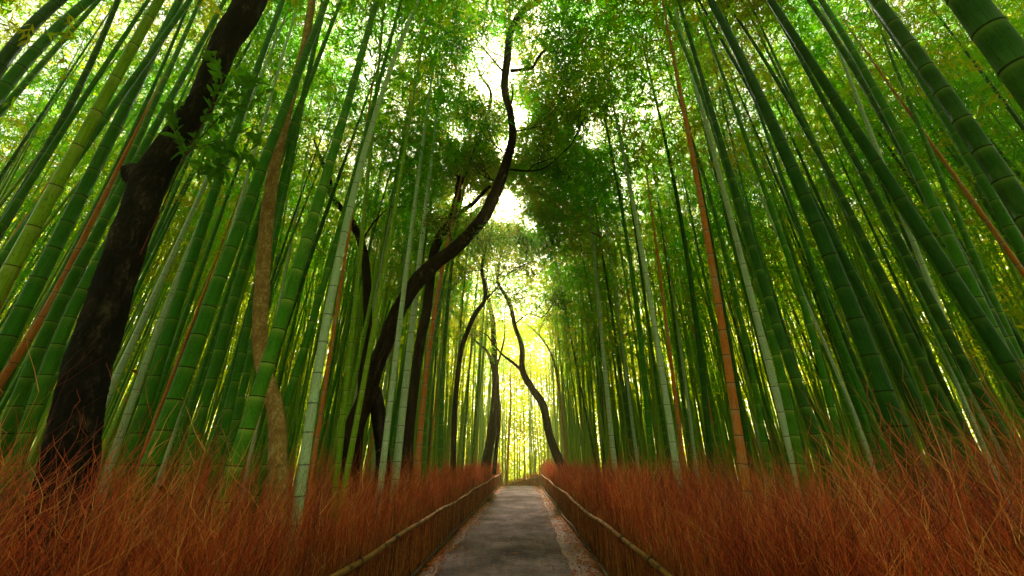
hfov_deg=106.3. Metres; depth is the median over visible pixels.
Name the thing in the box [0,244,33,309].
bamboo
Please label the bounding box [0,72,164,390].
bamboo
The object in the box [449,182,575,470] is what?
leafy tree
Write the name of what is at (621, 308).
bamboo
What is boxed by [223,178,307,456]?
bamboo
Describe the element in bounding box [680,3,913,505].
bamboo
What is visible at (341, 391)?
bamboo
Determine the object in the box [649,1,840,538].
bamboo
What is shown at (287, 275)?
bamboo
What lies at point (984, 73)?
bamboo
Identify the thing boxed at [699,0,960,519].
bamboo
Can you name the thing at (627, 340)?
bamboo
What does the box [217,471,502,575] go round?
brushwood fence
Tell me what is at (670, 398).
bamboo
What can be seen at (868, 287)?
bamboo
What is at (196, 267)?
bamboo
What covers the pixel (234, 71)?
bamboo
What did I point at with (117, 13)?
sky
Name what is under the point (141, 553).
dry brush
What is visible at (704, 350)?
bamboo
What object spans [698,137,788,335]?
bamboo
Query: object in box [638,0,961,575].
bamboo
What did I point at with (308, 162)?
bamboo
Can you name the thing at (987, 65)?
bamboo
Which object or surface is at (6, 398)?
bamboo
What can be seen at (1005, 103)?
bamboo
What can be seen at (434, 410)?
bamboo
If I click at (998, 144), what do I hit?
bamboo
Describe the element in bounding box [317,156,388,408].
bamboo
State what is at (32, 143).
bamboo
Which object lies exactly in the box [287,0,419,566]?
bamboo
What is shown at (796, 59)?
bamboo
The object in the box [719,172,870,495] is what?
bamboo
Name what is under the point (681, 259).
bamboo
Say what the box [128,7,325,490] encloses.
bamboo
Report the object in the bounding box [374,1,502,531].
bamboo
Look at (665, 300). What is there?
bamboo
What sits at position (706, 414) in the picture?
bamboo
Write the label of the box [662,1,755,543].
bamboo
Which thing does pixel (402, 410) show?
bamboo
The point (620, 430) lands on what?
bamboo grove
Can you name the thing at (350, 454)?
bamboo
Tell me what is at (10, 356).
bamboo
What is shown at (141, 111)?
bamboo
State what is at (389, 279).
bamboo
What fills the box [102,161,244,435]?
bamboo
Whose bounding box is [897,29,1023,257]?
bamboo
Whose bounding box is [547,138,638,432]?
bamboo
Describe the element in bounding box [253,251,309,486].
bamboo
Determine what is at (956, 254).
bamboo
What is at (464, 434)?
bamboo
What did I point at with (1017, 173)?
bamboo
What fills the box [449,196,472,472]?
bamboo
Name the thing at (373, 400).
curved tree
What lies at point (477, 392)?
bamboo
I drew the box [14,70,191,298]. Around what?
bamboo
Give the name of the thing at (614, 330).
bamboo
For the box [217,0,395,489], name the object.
bamboo
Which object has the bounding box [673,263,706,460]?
bamboo
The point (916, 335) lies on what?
bamboo
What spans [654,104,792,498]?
bamboo
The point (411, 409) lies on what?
slender tree
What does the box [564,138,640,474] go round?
bamboo
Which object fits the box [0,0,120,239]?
bamboo
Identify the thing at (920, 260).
bamboo
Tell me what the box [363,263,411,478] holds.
bamboo
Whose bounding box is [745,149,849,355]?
bamboo
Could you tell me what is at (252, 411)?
bamboo
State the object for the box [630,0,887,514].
bamboo
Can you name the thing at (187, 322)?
bamboo
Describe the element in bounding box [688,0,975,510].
bamboo
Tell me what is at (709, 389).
bamboo
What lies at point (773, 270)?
bamboo
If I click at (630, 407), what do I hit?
bamboo
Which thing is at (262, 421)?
bamboo
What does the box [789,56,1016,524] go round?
bamboo
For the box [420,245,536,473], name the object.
leafy tree
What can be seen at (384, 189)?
bamboo
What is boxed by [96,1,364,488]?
bamboo
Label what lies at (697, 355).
bamboo
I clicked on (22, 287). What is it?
bamboo
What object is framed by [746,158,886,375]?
bamboo
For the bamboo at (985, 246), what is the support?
on the ground
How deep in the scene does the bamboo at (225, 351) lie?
13.04 m
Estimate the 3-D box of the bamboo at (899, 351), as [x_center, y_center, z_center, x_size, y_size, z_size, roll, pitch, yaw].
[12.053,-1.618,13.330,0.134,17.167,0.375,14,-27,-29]
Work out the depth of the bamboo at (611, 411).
17.42 m
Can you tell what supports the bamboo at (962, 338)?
on the ground
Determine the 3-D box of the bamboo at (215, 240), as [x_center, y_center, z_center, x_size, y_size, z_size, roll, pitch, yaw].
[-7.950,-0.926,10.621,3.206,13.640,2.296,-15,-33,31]
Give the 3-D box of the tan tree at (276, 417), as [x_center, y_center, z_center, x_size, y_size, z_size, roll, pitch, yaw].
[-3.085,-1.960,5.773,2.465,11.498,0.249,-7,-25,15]
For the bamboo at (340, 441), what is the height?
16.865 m
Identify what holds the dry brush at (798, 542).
on the ground
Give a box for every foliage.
[0,0,1023,383]
[0,16,1023,485]
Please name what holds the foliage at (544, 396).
on the ground
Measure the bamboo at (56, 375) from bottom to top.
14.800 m
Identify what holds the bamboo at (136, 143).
on the ground
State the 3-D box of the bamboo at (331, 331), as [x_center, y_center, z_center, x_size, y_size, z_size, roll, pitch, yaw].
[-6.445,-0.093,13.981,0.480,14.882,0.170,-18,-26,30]
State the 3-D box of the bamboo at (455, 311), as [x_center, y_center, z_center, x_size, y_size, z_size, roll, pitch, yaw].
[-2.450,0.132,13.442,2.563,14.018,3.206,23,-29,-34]
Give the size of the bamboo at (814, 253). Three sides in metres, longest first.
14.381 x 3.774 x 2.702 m
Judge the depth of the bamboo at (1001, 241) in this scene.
6.59 m
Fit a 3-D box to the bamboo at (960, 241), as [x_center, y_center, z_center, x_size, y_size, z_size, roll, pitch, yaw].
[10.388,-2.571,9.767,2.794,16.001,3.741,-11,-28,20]
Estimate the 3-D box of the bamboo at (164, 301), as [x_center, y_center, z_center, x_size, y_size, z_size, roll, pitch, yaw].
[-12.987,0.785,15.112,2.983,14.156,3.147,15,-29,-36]
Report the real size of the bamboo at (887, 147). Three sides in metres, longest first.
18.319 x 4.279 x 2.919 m
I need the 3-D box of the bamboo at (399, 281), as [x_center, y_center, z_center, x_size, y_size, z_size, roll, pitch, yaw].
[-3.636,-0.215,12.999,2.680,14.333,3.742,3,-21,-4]
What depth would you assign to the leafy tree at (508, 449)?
24.71 m
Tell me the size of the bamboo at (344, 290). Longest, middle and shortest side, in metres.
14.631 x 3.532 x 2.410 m
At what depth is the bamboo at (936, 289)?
13.27 m
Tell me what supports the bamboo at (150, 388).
on the ground
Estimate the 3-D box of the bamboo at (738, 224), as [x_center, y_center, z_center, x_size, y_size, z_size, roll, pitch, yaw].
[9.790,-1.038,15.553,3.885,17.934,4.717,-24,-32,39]
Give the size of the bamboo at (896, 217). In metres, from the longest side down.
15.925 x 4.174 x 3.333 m
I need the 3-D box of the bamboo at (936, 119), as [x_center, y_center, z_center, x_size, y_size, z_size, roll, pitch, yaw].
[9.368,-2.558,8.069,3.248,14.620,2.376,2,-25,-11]
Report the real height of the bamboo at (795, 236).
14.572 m
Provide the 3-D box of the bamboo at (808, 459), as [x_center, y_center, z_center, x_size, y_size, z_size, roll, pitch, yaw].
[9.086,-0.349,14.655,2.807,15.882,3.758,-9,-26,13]
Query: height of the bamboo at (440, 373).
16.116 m
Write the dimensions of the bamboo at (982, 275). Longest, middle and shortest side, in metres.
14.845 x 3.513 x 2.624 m
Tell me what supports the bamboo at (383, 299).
on the ground
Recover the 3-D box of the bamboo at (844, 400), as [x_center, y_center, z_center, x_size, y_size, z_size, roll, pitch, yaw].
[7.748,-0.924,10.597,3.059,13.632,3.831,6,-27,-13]
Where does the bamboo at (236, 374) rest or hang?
on the ground
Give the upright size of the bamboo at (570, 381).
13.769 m
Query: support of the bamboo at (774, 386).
on the ground
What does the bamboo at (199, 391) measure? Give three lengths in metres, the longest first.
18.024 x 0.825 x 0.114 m
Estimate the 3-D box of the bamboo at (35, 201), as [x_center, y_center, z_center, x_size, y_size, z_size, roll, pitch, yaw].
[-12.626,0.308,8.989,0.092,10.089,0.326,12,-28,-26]
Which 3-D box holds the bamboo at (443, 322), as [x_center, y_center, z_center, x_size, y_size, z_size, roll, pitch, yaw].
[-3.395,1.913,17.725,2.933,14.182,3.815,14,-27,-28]
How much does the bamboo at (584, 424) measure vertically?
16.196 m
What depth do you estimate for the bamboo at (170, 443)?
6.37 m
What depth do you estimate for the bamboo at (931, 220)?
9.99 m
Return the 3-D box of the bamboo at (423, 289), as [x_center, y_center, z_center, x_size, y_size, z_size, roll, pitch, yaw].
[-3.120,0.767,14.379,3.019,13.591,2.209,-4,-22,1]
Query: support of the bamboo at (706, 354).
on the ground
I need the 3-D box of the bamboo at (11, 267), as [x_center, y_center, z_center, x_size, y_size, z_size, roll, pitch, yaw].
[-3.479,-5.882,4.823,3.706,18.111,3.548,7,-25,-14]
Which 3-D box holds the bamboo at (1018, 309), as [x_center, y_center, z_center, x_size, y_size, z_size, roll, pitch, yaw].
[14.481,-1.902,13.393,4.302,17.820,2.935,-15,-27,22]
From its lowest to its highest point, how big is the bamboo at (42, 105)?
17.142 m
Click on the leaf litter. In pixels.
(472, 518)
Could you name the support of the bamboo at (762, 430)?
on the ground
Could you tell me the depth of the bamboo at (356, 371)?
10.27 m
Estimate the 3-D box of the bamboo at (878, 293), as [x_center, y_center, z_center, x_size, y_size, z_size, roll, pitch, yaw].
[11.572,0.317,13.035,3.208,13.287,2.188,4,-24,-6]
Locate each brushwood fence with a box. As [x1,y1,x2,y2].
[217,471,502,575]
[509,470,772,575]
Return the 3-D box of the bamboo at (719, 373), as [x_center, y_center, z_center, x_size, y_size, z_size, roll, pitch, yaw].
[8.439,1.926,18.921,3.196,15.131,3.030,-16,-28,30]
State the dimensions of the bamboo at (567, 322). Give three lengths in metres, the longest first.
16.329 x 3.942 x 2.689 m
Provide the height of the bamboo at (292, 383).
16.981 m
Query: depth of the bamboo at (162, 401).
8.73 m
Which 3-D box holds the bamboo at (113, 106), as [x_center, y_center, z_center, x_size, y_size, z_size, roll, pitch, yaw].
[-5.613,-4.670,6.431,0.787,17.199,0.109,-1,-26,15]
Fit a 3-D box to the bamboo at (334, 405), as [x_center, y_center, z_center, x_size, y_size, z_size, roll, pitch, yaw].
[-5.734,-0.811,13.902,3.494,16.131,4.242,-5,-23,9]
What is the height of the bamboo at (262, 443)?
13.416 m
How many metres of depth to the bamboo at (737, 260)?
9.72 m
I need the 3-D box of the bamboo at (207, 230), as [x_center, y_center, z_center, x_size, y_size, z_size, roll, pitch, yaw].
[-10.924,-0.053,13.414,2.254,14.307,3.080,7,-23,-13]
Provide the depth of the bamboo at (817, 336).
14.07 m
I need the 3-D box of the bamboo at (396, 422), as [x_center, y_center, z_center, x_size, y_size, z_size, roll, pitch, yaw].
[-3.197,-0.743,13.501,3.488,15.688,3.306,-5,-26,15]
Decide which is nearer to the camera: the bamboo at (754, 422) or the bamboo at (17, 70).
the bamboo at (17, 70)
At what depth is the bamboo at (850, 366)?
5.85 m
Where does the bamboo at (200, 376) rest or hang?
on the ground
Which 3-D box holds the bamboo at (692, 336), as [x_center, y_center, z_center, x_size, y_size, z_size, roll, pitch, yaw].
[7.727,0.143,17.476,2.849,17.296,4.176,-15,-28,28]
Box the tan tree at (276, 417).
[252,0,315,575]
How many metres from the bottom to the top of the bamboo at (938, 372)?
12.907 m
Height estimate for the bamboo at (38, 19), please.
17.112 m
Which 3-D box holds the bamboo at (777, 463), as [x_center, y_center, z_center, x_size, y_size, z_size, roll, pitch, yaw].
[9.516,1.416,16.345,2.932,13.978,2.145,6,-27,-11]
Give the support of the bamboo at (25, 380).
on the ground
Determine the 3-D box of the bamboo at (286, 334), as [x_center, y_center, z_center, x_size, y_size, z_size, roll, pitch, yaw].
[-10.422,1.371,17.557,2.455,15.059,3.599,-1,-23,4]
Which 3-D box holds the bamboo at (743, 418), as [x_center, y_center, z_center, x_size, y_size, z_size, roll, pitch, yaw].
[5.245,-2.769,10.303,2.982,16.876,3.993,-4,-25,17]
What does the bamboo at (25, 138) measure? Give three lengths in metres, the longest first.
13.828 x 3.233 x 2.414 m
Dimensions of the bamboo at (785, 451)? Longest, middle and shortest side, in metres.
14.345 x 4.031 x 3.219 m
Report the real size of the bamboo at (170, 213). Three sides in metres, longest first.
18.007 x 0.824 x 0.114 m
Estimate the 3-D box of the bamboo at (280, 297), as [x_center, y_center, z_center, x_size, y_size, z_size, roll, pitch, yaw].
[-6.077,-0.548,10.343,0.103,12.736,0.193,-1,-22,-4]
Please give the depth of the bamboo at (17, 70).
6.10 m
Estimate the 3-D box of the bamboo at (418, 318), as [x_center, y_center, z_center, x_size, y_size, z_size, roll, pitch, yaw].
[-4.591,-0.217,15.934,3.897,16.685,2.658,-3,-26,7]
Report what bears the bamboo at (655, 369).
on the ground
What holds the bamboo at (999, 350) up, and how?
on the ground
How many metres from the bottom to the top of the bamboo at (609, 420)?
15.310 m
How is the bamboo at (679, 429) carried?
on the ground
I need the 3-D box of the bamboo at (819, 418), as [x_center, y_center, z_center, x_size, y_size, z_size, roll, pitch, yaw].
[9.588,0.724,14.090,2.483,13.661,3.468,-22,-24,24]
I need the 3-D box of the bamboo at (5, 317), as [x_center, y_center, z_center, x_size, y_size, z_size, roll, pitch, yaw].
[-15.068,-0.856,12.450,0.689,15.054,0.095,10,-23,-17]
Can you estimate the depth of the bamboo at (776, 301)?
10.31 m
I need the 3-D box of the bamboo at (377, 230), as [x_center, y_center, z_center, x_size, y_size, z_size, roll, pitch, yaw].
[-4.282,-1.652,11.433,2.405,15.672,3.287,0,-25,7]
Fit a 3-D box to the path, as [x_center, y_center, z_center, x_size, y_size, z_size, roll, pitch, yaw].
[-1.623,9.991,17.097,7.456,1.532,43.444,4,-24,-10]
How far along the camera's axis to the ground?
7.06 m
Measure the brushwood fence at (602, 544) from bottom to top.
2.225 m
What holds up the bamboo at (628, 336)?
on the ground
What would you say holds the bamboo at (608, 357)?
on the ground
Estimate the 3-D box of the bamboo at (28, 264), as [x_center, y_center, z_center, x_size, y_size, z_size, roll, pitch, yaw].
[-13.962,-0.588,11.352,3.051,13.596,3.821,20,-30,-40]
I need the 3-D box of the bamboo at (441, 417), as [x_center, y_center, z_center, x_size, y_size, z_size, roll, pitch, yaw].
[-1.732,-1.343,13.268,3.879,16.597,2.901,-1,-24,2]
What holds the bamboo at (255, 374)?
on the ground
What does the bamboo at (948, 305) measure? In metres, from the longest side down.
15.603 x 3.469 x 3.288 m
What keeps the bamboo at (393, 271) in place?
on the ground
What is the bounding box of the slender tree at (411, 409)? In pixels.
[399,19,535,500]
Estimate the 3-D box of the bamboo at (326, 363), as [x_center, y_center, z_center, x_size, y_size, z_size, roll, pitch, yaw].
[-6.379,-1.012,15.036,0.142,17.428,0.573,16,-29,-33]
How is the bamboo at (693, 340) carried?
on the ground
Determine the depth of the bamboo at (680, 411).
16.59 m
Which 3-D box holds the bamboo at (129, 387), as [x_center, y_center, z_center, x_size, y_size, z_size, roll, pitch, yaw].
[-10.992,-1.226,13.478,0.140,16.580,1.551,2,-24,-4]
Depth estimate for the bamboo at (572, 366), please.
19.05 m
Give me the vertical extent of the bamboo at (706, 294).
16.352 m
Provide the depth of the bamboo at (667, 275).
12.78 m
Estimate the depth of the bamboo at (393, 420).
11.30 m
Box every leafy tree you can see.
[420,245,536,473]
[425,185,562,488]
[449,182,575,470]
[485,294,571,465]
[498,333,542,485]
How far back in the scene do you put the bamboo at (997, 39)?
2.61 m
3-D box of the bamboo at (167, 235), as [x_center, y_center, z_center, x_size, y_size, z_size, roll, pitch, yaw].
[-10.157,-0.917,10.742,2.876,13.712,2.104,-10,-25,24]
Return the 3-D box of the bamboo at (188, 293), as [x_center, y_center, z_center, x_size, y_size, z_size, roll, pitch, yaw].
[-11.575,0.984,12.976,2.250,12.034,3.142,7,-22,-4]
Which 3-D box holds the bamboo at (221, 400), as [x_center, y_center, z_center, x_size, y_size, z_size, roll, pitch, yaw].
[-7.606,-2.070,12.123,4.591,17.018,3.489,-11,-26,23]
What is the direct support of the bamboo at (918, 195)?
on the ground
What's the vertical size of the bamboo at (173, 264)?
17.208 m
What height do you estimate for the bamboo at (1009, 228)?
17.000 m
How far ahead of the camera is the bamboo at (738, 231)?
12.77 m
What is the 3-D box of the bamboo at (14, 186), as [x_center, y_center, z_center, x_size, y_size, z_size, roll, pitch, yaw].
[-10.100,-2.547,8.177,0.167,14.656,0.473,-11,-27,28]
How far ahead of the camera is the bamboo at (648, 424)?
8.38 m
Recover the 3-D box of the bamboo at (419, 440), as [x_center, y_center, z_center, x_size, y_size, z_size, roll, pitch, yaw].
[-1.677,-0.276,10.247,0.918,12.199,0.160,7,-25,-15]
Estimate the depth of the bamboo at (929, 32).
9.41 m
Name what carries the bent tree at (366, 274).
on the ground
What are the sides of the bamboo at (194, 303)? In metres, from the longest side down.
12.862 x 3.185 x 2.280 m
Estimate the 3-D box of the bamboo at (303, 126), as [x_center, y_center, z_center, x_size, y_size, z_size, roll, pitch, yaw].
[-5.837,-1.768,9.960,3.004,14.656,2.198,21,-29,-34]
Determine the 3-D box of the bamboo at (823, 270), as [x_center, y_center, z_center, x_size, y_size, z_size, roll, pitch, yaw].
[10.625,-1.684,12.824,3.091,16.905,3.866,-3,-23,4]
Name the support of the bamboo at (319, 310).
on the ground
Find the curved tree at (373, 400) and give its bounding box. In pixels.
[325,0,617,536]
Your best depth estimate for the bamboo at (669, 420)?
7.79 m
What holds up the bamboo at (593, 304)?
on the ground
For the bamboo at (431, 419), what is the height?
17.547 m
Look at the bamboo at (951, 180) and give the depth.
11.78 m
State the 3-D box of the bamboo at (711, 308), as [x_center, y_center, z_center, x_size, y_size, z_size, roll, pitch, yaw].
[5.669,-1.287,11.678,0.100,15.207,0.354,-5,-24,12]
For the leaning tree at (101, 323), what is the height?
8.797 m
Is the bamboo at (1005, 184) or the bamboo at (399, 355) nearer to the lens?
the bamboo at (1005, 184)
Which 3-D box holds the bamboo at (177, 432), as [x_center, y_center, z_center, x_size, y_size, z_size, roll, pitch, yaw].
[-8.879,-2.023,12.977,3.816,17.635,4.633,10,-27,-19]
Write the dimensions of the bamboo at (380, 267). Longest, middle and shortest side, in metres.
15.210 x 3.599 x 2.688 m
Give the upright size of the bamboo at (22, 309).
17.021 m
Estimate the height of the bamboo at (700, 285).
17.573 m
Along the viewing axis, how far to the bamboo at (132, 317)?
12.88 m
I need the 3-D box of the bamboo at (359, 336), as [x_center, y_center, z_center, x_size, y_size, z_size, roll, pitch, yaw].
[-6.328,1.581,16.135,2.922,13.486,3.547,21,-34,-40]
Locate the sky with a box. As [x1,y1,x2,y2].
[0,0,1019,458]
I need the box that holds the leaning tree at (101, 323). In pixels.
[3,0,276,575]
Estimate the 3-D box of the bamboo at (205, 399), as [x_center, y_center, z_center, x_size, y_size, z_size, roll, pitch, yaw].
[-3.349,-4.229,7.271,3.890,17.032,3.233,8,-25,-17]
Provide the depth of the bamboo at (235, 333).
15.40 m
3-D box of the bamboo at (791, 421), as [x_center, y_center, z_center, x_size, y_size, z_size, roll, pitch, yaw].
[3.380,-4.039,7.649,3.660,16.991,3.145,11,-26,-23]
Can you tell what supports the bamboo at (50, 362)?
on the ground
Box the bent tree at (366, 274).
[295,110,445,495]
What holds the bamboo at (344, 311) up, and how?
on the ground
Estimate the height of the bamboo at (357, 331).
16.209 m
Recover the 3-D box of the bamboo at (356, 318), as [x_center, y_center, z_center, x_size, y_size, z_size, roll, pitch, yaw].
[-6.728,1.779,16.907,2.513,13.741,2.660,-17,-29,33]
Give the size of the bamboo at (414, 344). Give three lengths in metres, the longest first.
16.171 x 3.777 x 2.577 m
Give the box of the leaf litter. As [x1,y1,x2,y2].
[410,485,611,575]
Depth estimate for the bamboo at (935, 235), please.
10.95 m
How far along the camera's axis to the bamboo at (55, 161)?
12.80 m
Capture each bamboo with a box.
[0,0,67,79]
[0,0,95,105]
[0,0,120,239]
[0,0,150,235]
[0,0,164,305]
[0,0,184,179]
[0,0,192,268]
[0,0,204,315]
[0,0,212,117]
[0,0,226,470]
[0,0,238,414]
[0,0,267,373]
[0,0,282,401]
[0,0,351,536]
[0,1,164,207]
[0,16,120,300]
[0,16,164,245]
[0,37,145,299]
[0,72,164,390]
[0,87,131,315]
[0,105,83,212]
[0,122,133,327]
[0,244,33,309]
[2,74,126,370]
[3,172,54,247]
[5,0,303,554]
[6,0,340,456]
[6,89,236,533]
[9,0,304,446]
[9,91,175,355]
[14,45,265,510]
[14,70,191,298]
[14,151,114,292]
[21,95,177,365]
[40,0,280,417]
[60,121,187,263]
[63,21,208,251]
[85,0,364,554]
[91,0,335,553]
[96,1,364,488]
[98,121,260,477]
[99,141,249,469]
[100,0,275,192]
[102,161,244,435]
[103,0,329,564]
[105,95,230,289]
[106,0,328,407]
[106,34,272,308]
[118,222,228,461]
[122,130,246,338]
[124,167,231,379]
[127,120,260,431]
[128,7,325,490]
[128,179,246,343]
[130,179,244,486]
[143,0,346,532]
[143,92,255,310]
[146,146,260,366]
[147,136,312,434]
[152,8,347,528]
[157,48,322,496]
[161,0,434,551]
[162,184,263,505]
[163,133,255,293]
[178,68,374,535]
[184,56,352,524]
[193,0,410,546]
[194,40,366,510]
[199,10,368,503]
[200,2,378,566]
[203,190,300,358]
[206,70,321,466]
[210,132,318,403]
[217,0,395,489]
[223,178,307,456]
[228,0,469,562]
[237,161,314,379]
[239,94,318,519]
[243,162,336,462]
[245,119,367,508]
[251,171,292,389]
[251,205,327,452]
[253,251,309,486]
[271,165,338,307]
[276,2,434,361]
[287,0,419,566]
[287,96,394,463]
[290,175,353,454]
[301,39,379,537]
[308,189,383,475]
[309,179,365,467]
[309,240,383,460]
[312,110,401,482]
[312,161,347,504]
[314,60,425,475]
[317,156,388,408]
[317,205,393,494]
[319,219,396,482]
[324,0,447,549]
[326,199,363,397]
[332,0,492,554]
[338,82,417,399]
[338,193,400,329]
[338,198,399,370]
[343,91,423,253]
[346,8,474,418]
[350,203,434,409]
[353,52,451,403]
[355,229,414,351]
[360,108,470,466]
[361,177,429,343]
[361,231,419,470]
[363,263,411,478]
[364,230,418,486]
[370,126,435,482]
[370,154,442,332]
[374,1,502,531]
[376,153,425,333]
[384,75,482,451]
[384,207,450,357]
[385,129,453,476]
[390,0,503,527]
[390,167,456,482]
[390,233,448,381]
[391,124,480,475]
[412,119,473,498]
[412,147,488,473]
[416,85,511,478]
[418,206,473,397]
[421,32,529,492]
[430,328,443,454]
[437,257,481,424]
[448,191,521,465]
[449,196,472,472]
[461,265,478,471]
[517,175,596,469]
[523,244,590,464]
[535,199,618,377]
[538,0,685,528]
[542,0,655,493]
[545,103,632,479]
[545,221,625,474]
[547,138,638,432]
[550,214,632,378]
[550,249,593,424]
[551,175,617,467]
[553,105,649,478]
[561,223,629,463]
[562,183,663,473]
[562,228,624,466]
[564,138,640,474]
[573,236,625,467]
[576,264,630,396]
[577,72,673,481]
[583,0,813,517]
[588,181,641,454]
[590,1,716,507]
[592,120,680,474]
[593,0,778,513]
[601,263,631,472]
[603,201,639,471]
[603,258,648,470]
[608,0,802,505]
[608,201,671,350]
[614,175,695,484]
[621,112,698,504]
[621,194,705,464]
[623,133,721,490]
[624,181,677,435]
[626,148,728,488]
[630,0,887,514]
[632,215,689,388]
[633,0,999,572]
[635,91,756,483]
[636,1,760,515]
[638,0,926,552]
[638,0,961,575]
[640,115,763,506]
[640,129,688,510]
[641,29,840,523]
[641,151,722,415]
[644,180,729,486]
[645,169,720,478]
[645,216,726,428]
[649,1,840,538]
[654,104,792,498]
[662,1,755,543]
[663,79,726,384]
[667,77,785,257]
[668,0,1015,575]
[672,0,903,533]
[672,213,743,377]
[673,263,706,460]
[677,0,866,553]
[678,212,785,490]
[679,264,718,461]
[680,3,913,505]
[680,164,783,495]
[681,180,728,398]
[682,133,780,301]
[687,125,795,501]
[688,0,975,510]
[690,75,785,447]
[690,171,860,504]
[691,122,821,322]
[691,157,768,497]
[694,0,863,531]
[694,135,821,498]
[695,0,1023,490]
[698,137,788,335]
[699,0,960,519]
[699,0,963,474]
[701,0,1023,417]
[701,75,878,500]
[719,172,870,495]
[728,76,903,512]
[728,107,862,429]
[730,128,933,488]
[737,62,903,318]
[744,0,1023,498]
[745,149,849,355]
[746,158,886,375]
[747,40,1019,553]
[756,6,1021,501]
[759,4,946,274]
[760,225,854,420]
[763,101,895,309]
[764,57,994,484]
[766,0,1023,402]
[767,0,1023,352]
[771,108,951,507]
[772,0,1023,364]
[780,190,910,499]
[781,154,916,366]
[788,88,963,379]
[789,0,1023,245]
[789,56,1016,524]
[790,73,1023,346]
[802,0,1023,354]
[806,0,1023,370]
[806,112,931,420]
[809,91,1001,306]
[811,116,956,297]
[817,0,1023,416]
[818,0,1023,213]
[825,140,1021,509]
[827,74,1023,327]
[833,6,1023,278]
[833,21,992,265]
[833,38,980,217]
[835,1,1023,328]
[838,217,895,347]
[840,0,1023,144]
[842,103,980,265]
[862,0,1023,152]
[866,0,1023,235]
[870,6,1023,266]
[878,57,1023,289]
[896,8,1023,184]
[897,0,1023,181]
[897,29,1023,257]
[909,0,1023,164]
[910,103,1023,276]
[914,25,1023,278]
[915,139,1023,305]
[941,0,1023,179]
[942,0,1022,153]
[944,0,1023,111]
[952,68,1023,276]
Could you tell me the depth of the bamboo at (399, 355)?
16.11 m
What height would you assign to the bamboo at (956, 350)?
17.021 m
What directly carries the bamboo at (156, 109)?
on the ground
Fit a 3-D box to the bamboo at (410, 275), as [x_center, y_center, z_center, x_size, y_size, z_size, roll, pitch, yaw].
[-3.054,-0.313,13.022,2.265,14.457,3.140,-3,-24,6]
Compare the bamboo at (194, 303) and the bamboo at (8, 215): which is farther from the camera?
the bamboo at (194, 303)
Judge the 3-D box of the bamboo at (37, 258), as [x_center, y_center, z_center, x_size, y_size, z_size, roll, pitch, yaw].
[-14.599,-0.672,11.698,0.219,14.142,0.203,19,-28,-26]
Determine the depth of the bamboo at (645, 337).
15.64 m
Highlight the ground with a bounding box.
[13,458,1023,575]
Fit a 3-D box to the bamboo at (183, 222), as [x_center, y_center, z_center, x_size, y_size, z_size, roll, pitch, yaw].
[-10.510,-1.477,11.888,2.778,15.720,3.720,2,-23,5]
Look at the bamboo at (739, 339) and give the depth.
15.53 m
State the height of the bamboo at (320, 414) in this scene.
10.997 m
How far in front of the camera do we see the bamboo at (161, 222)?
9.22 m
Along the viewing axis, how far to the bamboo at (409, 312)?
16.83 m
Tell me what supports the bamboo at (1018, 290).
on the ground
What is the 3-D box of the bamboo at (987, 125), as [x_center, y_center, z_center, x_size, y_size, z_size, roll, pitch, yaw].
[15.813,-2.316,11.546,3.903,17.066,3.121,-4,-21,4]
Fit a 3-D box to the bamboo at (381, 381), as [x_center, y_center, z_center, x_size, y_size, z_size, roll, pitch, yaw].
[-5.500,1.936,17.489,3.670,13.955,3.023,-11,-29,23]
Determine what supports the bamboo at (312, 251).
on the ground
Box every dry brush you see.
[0,323,504,575]
[502,470,540,485]
[537,346,1023,575]
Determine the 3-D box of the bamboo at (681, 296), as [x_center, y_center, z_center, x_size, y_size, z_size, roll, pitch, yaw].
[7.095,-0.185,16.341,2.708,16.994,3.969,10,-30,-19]
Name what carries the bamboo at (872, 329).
on the ground
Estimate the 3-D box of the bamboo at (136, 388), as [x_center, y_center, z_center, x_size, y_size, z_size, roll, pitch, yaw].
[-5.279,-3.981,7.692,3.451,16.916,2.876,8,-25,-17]
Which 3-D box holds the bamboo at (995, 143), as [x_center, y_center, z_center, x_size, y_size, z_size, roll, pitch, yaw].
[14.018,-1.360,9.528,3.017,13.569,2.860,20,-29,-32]
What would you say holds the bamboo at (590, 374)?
on the ground
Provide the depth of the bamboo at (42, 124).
10.89 m
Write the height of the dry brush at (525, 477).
2.264 m
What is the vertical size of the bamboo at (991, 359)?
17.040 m
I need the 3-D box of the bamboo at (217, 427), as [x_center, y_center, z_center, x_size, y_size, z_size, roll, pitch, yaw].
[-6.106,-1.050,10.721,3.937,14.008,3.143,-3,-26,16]
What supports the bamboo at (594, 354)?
on the ground
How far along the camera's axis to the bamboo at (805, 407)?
5.09 m
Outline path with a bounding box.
[434,486,573,575]
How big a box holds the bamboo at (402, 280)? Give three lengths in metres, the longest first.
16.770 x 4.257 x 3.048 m
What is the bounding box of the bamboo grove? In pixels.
[0,0,1023,525]
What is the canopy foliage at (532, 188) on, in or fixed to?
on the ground
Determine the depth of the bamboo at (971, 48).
10.27 m
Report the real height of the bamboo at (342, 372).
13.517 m
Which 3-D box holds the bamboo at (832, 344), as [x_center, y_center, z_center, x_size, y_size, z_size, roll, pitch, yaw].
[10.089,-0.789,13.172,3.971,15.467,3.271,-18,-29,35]
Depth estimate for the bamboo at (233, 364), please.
10.79 m
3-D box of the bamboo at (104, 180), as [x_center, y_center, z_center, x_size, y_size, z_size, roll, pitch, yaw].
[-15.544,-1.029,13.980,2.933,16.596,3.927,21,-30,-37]
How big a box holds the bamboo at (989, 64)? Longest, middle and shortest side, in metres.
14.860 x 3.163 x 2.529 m
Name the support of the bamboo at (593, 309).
on the ground
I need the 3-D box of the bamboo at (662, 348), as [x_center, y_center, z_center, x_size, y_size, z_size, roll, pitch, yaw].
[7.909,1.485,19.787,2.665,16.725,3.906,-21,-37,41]
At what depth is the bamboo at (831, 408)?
5.16 m

